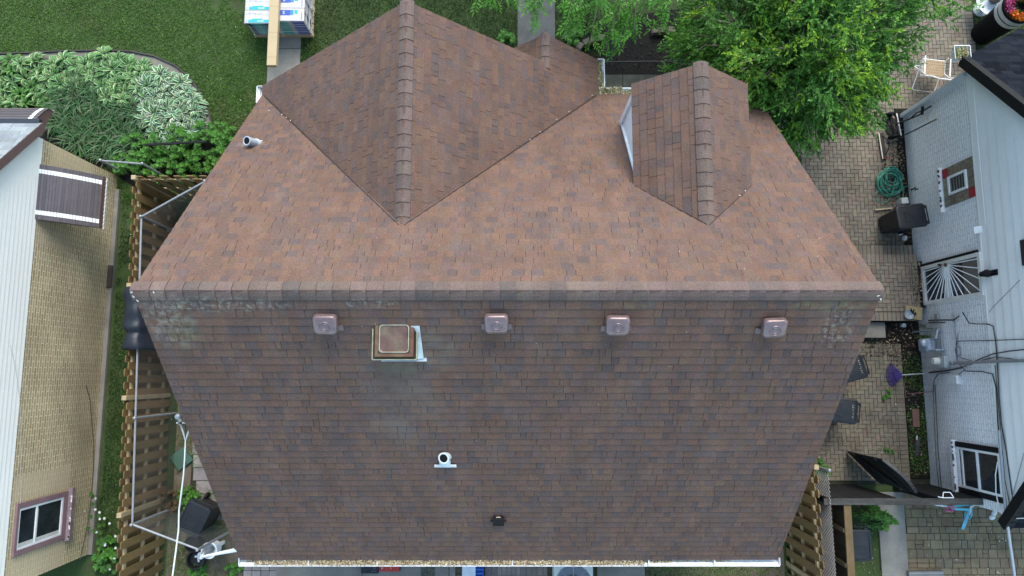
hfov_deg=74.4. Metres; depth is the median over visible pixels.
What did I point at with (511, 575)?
patio
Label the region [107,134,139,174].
daylily
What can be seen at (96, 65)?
hosta
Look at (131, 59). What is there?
hosta
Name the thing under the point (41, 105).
hosta
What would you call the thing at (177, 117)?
hosta
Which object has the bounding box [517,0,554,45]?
path
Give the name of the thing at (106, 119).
daylily
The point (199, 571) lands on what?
leafy plant
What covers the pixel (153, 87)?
hosta
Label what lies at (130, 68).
hosta
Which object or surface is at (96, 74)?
hosta
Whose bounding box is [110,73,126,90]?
hosta
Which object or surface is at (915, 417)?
clay slab
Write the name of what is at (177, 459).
utility lid
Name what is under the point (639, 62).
garden rail
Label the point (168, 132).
hosta
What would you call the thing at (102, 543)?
leafy plant
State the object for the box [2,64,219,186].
bed soil
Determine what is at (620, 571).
patio
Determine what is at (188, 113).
hosta
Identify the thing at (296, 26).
shingle bundle
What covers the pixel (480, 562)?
leaf litter
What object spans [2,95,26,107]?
hosta
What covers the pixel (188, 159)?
shrub
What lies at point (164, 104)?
hosta
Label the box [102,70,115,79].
hosta
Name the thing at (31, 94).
hosta
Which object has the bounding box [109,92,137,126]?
daylily
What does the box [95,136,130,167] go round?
daylily
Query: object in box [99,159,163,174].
garden railing
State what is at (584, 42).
edging block
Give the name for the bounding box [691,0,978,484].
brick paving
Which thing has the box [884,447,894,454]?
leafy plant
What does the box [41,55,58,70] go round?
hosta
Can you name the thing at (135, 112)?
daylily
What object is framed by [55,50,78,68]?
hosta
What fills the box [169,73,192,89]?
hosta
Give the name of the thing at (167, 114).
hosta
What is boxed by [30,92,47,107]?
hosta
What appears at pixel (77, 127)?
daylily
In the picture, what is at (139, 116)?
hosta
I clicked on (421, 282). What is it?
shingled house
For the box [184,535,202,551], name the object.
black pot
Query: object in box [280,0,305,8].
shingle bundle
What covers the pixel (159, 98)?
hosta
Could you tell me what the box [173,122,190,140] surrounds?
hosta
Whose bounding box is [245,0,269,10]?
shingle bundle
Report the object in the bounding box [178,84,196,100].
hosta
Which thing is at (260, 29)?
shingle bundle
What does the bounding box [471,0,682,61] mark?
ash tree
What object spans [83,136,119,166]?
daylily
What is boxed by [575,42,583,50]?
edging block
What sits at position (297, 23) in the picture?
shingle bundle
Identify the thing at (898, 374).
leaf rake
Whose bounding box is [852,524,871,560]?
wheeled bin
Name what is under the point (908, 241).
garden soil
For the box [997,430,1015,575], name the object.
metal pole
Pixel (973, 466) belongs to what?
window
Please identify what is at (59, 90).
daylily
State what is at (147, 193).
wooden fence
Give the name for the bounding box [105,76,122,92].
hosta
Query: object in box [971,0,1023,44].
planter
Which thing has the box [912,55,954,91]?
lawn chair
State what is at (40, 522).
window
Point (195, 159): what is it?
shrub
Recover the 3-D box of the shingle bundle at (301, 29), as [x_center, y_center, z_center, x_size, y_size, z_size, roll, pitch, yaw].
[-5.428,-6.617,16.926,0.727,0.080,0.338,0,83,0]
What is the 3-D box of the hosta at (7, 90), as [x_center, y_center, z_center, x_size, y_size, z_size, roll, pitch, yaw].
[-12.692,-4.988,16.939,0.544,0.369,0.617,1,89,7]
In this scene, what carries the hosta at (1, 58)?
on the bed soil at (126, 177)
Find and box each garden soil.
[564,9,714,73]
[883,322,919,341]
[895,109,912,244]
[901,342,929,478]
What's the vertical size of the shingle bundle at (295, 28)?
0.080 m
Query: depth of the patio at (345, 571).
15.55 m
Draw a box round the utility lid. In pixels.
[170,447,192,470]
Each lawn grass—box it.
[0,0,317,201]
[94,194,179,575]
[300,0,598,60]
[550,555,780,575]
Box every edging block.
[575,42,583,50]
[581,38,590,47]
[651,28,659,35]
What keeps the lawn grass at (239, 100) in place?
on the ground at (82, 566)
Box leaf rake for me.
[885,364,924,386]
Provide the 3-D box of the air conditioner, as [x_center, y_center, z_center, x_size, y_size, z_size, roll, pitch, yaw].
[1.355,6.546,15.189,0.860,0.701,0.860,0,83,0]
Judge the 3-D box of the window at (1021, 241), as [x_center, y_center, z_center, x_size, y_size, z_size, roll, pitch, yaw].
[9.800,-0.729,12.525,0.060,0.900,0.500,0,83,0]
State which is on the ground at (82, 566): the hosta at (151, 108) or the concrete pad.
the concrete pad
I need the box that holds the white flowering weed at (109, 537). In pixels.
[98,531,120,545]
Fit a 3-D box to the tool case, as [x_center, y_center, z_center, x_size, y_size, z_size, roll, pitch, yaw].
[-3.015,6.390,15.532,0.896,0.080,0.326,0,83,0]
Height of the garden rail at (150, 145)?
0.625 m
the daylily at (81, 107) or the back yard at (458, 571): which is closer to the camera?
the back yard at (458, 571)
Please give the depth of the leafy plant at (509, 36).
17.07 m
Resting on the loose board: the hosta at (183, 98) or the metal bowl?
the metal bowl
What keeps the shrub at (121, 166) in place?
on the bed soil at (126, 177)
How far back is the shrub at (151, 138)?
16.48 m
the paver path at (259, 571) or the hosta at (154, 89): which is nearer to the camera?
the paver path at (259, 571)
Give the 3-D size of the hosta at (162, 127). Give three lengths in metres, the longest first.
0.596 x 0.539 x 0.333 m
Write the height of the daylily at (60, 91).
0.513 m
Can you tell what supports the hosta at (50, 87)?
on the bed soil at (126, 177)
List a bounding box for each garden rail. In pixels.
[144,140,213,148]
[605,61,675,67]
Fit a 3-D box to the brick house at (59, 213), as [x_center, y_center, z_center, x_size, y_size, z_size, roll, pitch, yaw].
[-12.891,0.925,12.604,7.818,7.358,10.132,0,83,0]
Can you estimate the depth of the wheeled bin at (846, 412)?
15.09 m
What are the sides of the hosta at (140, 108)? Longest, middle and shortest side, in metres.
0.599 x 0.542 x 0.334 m
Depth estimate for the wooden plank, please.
16.28 m
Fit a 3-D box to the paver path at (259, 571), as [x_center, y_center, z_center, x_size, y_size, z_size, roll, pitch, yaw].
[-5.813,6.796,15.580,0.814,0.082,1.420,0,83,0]
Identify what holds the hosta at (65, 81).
on the bed soil at (126, 177)
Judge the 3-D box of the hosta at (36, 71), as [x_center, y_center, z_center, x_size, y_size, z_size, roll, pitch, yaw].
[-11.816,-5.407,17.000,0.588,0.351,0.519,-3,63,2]
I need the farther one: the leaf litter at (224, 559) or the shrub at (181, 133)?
the shrub at (181, 133)
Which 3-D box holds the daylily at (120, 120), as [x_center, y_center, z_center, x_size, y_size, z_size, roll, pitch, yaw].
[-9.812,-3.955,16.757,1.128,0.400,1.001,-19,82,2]
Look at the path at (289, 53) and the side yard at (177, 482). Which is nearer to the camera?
the side yard at (177, 482)
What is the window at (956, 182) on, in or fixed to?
in the white house at (965, 160)
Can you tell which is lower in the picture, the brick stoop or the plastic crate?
the plastic crate
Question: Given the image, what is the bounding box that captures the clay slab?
[911,409,919,426]
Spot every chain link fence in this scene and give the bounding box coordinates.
[129,179,236,561]
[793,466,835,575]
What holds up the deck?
on the back yard at (458, 571)
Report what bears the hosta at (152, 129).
on the bed soil at (126, 177)
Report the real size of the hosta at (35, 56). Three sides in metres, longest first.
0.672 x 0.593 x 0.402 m
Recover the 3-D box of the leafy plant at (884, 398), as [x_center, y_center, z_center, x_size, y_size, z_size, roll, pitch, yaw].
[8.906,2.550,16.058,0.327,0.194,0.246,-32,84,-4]
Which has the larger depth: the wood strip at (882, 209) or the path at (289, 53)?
the path at (289, 53)
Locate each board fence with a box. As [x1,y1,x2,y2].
[806,484,982,504]
[812,500,854,575]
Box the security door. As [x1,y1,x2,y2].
[917,250,983,307]
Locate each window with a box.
[11,487,75,557]
[935,156,975,212]
[948,439,1002,503]
[1020,239,1023,265]
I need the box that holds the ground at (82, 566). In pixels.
[0,0,1023,575]
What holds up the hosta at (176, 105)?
on the ground at (82, 566)
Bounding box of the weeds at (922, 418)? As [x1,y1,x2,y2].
[815,0,983,575]
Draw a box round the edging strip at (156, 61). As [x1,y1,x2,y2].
[0,49,212,136]
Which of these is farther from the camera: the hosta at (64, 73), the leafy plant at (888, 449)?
the hosta at (64, 73)
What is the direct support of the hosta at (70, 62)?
on the ground at (82, 566)
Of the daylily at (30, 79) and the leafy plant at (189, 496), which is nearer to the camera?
the leafy plant at (189, 496)
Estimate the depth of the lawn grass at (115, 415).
16.01 m
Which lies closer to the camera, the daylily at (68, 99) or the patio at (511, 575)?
the patio at (511, 575)
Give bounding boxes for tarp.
[122,286,155,349]
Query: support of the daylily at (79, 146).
on the ground at (82, 566)
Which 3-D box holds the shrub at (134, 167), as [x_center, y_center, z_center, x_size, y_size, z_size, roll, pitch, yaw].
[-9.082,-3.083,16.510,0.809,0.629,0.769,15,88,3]
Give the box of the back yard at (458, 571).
[166,505,784,575]
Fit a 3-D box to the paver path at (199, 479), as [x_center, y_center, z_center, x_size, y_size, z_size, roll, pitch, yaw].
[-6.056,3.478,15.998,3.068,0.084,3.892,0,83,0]
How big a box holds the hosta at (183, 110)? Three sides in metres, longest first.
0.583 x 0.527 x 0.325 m
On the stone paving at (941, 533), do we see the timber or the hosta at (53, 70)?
the timber
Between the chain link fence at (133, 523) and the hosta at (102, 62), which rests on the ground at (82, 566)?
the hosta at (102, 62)
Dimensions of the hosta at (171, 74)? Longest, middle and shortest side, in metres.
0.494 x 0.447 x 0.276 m
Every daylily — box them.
[23,65,47,93]
[35,100,76,142]
[39,81,75,117]
[42,58,67,81]
[44,72,84,108]
[44,89,87,141]
[46,77,83,104]
[48,113,85,150]
[51,78,95,125]
[53,114,96,157]
[60,110,100,154]
[69,97,100,136]
[72,64,97,88]
[72,78,96,103]
[72,120,117,162]
[74,80,114,119]
[75,101,113,143]
[81,114,128,158]
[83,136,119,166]
[90,76,110,105]
[93,102,133,137]
[94,93,132,121]
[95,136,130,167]
[100,112,135,143]
[101,115,146,159]
[107,125,152,175]
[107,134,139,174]
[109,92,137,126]
[120,95,158,138]
[121,117,149,145]
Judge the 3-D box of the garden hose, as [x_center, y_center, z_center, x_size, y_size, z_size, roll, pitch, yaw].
[9.317,-2.519,16.549,1.055,0.307,0.824,-40,85,-5]
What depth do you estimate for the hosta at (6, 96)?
16.85 m
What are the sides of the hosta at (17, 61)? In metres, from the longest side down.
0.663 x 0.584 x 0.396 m
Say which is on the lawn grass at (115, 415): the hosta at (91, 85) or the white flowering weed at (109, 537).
the white flowering weed at (109, 537)
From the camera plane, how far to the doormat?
15.54 m
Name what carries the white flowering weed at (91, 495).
on the ground at (82, 566)
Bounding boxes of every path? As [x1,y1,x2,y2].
[190,444,223,519]
[243,567,275,575]
[267,37,300,81]
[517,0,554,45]
[605,75,735,87]
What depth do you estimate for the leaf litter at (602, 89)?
13.73 m
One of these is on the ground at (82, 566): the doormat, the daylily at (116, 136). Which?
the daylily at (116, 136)
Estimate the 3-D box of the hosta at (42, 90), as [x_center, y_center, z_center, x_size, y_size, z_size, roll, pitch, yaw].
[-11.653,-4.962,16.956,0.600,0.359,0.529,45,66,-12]
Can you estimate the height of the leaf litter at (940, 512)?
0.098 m
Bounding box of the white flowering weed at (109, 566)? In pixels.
[100,547,119,574]
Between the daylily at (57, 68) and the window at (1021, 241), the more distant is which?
the daylily at (57, 68)
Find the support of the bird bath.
on the ground at (82, 566)
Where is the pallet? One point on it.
(287, 35)
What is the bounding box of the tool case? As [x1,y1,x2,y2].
[361,567,400,572]
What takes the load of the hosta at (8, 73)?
on the bed soil at (126, 177)
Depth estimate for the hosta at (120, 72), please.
16.87 m
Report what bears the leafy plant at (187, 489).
on the side yard at (177, 482)
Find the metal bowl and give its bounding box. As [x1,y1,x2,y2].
[905,308,916,318]
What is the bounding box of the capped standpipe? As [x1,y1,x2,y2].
[198,540,224,559]
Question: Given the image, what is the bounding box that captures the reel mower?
[883,105,931,138]
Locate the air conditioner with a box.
[552,567,592,575]
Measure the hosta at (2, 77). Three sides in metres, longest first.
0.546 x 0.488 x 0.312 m
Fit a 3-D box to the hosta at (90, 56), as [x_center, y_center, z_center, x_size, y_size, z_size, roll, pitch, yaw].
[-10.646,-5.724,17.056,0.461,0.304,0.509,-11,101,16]
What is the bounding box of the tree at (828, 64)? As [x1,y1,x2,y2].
[643,0,985,162]
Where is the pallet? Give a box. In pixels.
[254,0,314,37]
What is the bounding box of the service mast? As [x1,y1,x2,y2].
[175,413,188,439]
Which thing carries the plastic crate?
on the patio at (511, 575)
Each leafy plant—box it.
[91,546,118,573]
[96,535,115,552]
[177,485,191,499]
[181,490,201,508]
[187,563,207,575]
[224,560,244,575]
[497,28,514,44]
[562,29,582,46]
[815,458,829,477]
[881,389,891,400]
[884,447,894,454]
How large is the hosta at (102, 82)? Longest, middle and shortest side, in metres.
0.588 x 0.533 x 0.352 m
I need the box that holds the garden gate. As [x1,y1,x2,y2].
[847,451,917,493]
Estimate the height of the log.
0.130 m
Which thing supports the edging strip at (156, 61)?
on the ground at (82, 566)
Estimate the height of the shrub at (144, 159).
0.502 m
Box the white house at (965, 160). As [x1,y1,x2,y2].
[900,29,1023,529]
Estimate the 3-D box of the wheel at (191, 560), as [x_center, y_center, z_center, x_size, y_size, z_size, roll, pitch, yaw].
[-7.185,6.190,15.471,0.420,0.350,0.420,0,83,0]
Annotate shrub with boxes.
[111,151,144,175]
[119,131,151,149]
[128,150,157,176]
[129,134,156,165]
[143,157,173,184]
[146,130,170,158]
[155,138,182,160]
[159,487,181,515]
[164,123,180,141]
[166,147,192,171]
[174,127,192,153]
[174,138,201,163]
[175,161,197,184]
[189,150,216,172]
[191,120,211,143]
[191,133,210,156]
[203,147,220,173]
[207,120,236,144]
[208,132,229,161]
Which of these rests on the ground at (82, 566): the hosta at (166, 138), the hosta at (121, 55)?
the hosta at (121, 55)
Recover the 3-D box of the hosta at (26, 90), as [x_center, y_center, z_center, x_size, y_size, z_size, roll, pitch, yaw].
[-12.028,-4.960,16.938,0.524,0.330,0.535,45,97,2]
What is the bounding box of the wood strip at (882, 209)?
[874,207,891,210]
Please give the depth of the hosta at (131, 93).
16.81 m
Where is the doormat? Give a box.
[421,567,434,575]
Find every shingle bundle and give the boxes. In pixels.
[244,11,268,24]
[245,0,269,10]
[249,26,267,27]
[251,29,279,30]
[252,29,280,32]
[279,16,308,29]
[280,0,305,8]
[280,8,304,22]
[280,10,305,23]
[280,12,307,25]
[280,14,307,27]
[281,17,310,30]
[281,19,310,32]
[283,21,311,33]
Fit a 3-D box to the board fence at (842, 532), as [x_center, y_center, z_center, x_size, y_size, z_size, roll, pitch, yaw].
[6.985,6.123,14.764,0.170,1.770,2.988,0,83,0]
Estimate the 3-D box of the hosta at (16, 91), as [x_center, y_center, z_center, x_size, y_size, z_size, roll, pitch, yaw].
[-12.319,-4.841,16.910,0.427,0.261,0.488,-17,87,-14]
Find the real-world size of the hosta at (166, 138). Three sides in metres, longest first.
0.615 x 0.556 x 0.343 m
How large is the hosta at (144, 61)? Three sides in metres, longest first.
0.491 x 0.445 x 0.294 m
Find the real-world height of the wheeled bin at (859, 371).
0.995 m
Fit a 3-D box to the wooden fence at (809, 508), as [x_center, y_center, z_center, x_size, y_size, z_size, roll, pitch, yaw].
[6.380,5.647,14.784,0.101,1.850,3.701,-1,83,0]
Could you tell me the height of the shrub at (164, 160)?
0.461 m
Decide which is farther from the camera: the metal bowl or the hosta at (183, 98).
the hosta at (183, 98)
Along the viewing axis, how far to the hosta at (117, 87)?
16.76 m
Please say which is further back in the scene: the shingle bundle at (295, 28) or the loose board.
the shingle bundle at (295, 28)
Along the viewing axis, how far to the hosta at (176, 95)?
16.75 m
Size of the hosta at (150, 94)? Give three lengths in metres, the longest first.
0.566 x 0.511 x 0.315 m
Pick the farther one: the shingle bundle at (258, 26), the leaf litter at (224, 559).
the shingle bundle at (258, 26)
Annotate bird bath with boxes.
[973,0,1000,16]
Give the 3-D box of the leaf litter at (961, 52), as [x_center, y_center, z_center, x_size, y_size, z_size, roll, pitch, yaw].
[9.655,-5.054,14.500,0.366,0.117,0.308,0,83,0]
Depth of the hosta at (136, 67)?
16.87 m
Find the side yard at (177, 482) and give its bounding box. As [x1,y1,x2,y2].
[168,407,275,575]
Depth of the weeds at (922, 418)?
15.96 m
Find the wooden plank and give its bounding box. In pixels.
[267,0,280,66]
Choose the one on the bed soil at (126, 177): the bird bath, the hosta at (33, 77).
the hosta at (33, 77)
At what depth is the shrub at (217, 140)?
16.52 m
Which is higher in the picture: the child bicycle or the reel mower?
the reel mower
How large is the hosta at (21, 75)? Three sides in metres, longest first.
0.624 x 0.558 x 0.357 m
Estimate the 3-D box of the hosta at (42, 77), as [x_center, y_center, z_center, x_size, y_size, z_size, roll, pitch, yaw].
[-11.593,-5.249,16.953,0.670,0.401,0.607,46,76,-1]
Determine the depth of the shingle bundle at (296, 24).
16.65 m
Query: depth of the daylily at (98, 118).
16.68 m
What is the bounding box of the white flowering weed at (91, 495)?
[85,492,103,518]
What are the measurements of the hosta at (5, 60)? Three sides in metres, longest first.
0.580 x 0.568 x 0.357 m
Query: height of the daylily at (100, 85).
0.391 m
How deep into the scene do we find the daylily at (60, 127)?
16.67 m
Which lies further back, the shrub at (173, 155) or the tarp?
the shrub at (173, 155)
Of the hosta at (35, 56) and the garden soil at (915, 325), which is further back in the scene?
the hosta at (35, 56)
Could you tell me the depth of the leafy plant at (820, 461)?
15.78 m
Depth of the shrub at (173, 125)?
16.55 m
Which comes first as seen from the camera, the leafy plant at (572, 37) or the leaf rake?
the leaf rake
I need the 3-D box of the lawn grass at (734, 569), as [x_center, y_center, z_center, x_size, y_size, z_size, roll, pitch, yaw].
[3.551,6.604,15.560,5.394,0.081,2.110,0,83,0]
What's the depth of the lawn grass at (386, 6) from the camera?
17.29 m
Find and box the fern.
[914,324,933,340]
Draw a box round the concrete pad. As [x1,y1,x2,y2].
[877,492,908,575]
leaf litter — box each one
[183,521,269,574]
[246,559,728,566]
[598,60,630,94]
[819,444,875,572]
[825,369,1022,575]
[862,322,930,477]
[881,115,925,308]
[953,46,969,58]
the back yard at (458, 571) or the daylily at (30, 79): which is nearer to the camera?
the back yard at (458, 571)
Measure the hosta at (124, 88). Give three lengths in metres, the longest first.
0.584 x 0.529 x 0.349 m
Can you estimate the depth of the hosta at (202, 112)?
16.75 m
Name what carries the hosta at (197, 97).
on the ground at (82, 566)
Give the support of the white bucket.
on the brick paving at (843, 175)
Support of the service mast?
on the paver path at (199, 479)
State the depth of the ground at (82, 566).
17.21 m
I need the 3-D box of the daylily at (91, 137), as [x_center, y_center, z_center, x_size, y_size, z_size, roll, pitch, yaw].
[-10.375,-3.655,16.681,1.341,0.502,1.184,-41,85,-5]
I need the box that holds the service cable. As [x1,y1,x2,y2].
[172,440,185,575]
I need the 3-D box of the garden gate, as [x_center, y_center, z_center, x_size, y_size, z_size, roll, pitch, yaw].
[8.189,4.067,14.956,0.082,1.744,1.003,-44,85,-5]
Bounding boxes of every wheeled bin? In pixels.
[176,492,219,537]
[832,398,860,424]
[847,354,869,382]
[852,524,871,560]
[878,203,929,233]
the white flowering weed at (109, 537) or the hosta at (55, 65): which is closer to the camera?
the white flowering weed at (109, 537)
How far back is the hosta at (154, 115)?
16.65 m
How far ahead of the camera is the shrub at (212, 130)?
16.63 m
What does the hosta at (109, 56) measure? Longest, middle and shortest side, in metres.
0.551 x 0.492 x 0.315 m
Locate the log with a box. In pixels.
[914,436,919,455]
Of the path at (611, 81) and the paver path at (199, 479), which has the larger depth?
the path at (611, 81)
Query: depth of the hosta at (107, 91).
16.76 m
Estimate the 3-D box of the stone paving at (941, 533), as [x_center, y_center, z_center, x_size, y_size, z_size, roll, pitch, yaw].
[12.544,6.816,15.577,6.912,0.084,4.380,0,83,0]
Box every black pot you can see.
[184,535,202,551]
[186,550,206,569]
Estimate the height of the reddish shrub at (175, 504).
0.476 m
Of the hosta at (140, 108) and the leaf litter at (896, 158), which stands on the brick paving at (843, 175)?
the leaf litter at (896, 158)
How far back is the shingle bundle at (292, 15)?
16.47 m
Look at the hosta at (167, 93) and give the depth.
16.82 m
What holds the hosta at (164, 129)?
on the bed soil at (126, 177)
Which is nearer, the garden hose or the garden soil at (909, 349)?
the garden soil at (909, 349)
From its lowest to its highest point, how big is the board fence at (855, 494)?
1.816 m
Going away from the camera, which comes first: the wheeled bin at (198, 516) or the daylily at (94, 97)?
the wheeled bin at (198, 516)
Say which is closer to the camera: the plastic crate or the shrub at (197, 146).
the plastic crate
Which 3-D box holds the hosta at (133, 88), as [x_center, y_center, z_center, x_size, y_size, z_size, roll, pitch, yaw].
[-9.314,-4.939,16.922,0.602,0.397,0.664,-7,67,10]
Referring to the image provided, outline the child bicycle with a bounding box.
[936,505,974,529]
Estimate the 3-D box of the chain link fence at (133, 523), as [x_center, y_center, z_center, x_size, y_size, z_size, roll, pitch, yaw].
[-7.282,1.845,15.259,2.211,1.860,8.119,-8,83,-1]
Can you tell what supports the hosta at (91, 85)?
on the bed soil at (126, 177)
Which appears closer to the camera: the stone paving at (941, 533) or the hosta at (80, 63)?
the stone paving at (941, 533)
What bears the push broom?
on the brick paving at (843, 175)
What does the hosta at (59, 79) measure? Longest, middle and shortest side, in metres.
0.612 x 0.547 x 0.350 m
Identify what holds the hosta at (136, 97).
on the bed soil at (126, 177)
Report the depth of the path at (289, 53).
17.14 m
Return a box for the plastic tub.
[462,567,474,575]
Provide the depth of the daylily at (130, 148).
16.59 m
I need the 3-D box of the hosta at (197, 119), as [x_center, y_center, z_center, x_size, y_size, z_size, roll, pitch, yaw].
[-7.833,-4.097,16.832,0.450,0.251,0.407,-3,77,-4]
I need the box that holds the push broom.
[878,119,936,159]
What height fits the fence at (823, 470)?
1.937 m
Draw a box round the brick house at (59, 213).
[0,108,120,575]
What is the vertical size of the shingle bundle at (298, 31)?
0.080 m
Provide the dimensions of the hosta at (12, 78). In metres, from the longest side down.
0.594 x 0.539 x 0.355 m
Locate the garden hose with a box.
[875,166,914,202]
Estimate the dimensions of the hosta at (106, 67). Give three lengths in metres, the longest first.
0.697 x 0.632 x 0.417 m
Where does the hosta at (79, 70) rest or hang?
on the bed soil at (126, 177)
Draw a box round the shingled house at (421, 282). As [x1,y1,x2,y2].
[129,0,883,566]
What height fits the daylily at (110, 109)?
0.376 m
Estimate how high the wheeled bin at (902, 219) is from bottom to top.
0.995 m
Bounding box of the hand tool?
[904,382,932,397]
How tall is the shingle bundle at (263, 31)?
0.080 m
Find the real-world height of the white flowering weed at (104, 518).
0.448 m
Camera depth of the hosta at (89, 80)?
16.88 m
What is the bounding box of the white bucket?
[896,197,908,205]
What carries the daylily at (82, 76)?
on the ground at (82, 566)
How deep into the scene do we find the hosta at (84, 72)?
16.87 m
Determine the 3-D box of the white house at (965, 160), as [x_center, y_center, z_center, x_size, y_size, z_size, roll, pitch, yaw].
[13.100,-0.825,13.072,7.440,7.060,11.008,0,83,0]
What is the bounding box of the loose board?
[904,306,922,319]
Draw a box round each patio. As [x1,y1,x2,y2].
[276,567,455,575]
[457,575,548,575]
[597,567,644,575]
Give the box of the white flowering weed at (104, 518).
[85,516,110,532]
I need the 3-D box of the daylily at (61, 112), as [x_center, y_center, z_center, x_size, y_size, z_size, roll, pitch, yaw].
[-11.029,-4.262,16.741,1.296,0.519,1.460,-14,86,-8]
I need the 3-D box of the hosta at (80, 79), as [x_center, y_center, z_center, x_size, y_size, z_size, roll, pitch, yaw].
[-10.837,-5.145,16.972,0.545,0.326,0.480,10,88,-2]
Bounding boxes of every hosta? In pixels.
[0,55,6,70]
[0,69,11,87]
[0,80,14,95]
[0,93,18,107]
[2,53,22,69]
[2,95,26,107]
[3,64,26,80]
[3,74,24,89]
[10,56,36,76]
[10,87,26,99]
[14,67,34,86]
[20,95,36,107]
[23,52,45,70]
[23,79,38,94]
[26,88,40,107]
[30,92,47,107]
[31,69,42,82]
[33,63,48,79]
[35,67,58,85]
[36,83,49,97]
[38,96,53,109]
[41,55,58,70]
[46,67,61,81]
[46,83,59,96]
[50,57,65,71]
[50,73,67,91]
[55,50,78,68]
[60,70,71,79]
[62,76,80,90]
[63,56,84,76]
[72,67,84,81]
[73,56,92,70]
[74,74,87,88]
[80,61,102,79]
[82,51,101,64]
[84,69,99,82]
[88,66,103,81]
[89,79,103,91]
[91,46,114,66]
[93,61,101,77]
[94,78,112,94]
[97,59,114,75]
[97,85,115,107]
[101,57,125,75]
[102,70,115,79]
[104,53,116,65]
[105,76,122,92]
[107,51,129,68]
[107,82,126,101]
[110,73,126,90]
[111,91,133,111]
[116,65,128,81]
[116,82,132,100]
[119,54,139,72]
[122,71,139,88]
[126,64,137,77]
[127,83,147,97]
[127,90,138,106]
[132,65,146,79]
[133,86,147,101]
[134,111,150,130]
[135,56,152,71]
[135,73,154,91]
[136,99,153,114]
[140,62,152,72]
[142,103,160,124]
[142,112,160,129]
[143,84,156,96]
[144,123,164,139]
[145,89,158,104]
[149,135,170,152]
[150,64,169,85]
[150,74,162,88]
[153,121,166,139]
[155,81,167,92]
[155,117,170,133]
[156,92,170,108]
[157,97,174,117]
[159,85,173,100]
[162,77,181,92]
[162,133,178,149]
[163,107,183,123]
[165,123,182,141]
[166,71,182,86]
[167,98,190,115]
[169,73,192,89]
[169,90,187,106]
[169,113,190,127]
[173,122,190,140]
[176,103,191,121]
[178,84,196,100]
[178,94,196,105]
[182,110,196,122]
[184,118,199,138]
[186,91,208,113]
[186,102,207,118]
[191,116,206,130]
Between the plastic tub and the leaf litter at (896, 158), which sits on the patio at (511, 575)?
the plastic tub
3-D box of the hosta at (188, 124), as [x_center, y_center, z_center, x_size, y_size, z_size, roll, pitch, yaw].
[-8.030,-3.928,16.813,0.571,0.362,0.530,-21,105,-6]
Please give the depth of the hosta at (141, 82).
16.79 m
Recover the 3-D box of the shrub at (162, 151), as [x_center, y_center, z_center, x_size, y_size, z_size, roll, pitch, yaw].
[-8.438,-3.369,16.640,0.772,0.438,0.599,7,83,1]
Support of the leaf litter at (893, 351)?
on the brick paving at (843, 175)
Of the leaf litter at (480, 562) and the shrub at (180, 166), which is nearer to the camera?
the leaf litter at (480, 562)
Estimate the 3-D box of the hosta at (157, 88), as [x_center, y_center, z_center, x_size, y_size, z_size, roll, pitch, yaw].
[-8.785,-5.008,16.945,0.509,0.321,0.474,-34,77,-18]
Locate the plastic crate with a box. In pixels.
[476,567,482,575]
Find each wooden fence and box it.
[116,175,207,575]
[785,464,824,575]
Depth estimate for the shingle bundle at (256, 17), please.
16.46 m
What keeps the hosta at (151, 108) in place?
on the bed soil at (126, 177)
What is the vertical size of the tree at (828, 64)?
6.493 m
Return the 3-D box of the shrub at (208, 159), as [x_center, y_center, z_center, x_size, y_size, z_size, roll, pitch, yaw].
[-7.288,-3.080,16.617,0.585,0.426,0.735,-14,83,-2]
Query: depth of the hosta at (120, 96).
16.77 m
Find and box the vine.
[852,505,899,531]
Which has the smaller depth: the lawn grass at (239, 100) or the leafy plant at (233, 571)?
the leafy plant at (233, 571)
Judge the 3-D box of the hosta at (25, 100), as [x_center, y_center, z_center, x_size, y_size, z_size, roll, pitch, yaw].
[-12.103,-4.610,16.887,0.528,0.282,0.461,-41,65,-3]
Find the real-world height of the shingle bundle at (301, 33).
0.080 m
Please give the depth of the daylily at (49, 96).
16.77 m
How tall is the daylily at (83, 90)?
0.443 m
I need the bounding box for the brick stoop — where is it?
[854,245,921,337]
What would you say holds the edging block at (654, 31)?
on the garden soil at (645, 48)
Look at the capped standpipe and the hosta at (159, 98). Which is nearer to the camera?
the capped standpipe
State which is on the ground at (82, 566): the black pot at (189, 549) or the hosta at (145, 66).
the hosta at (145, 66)
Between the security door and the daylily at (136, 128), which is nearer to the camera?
the security door
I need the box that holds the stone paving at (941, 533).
[903,493,1023,575]
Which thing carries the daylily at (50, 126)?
on the ground at (82, 566)
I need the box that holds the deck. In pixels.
[485,567,546,574]
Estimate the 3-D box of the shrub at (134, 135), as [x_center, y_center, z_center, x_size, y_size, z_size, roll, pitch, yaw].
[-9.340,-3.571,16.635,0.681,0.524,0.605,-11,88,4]
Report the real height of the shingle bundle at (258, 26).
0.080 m
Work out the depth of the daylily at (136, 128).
16.74 m
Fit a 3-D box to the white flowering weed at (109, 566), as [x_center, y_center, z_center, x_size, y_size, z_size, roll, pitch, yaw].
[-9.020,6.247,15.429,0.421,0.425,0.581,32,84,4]
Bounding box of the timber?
[906,570,943,575]

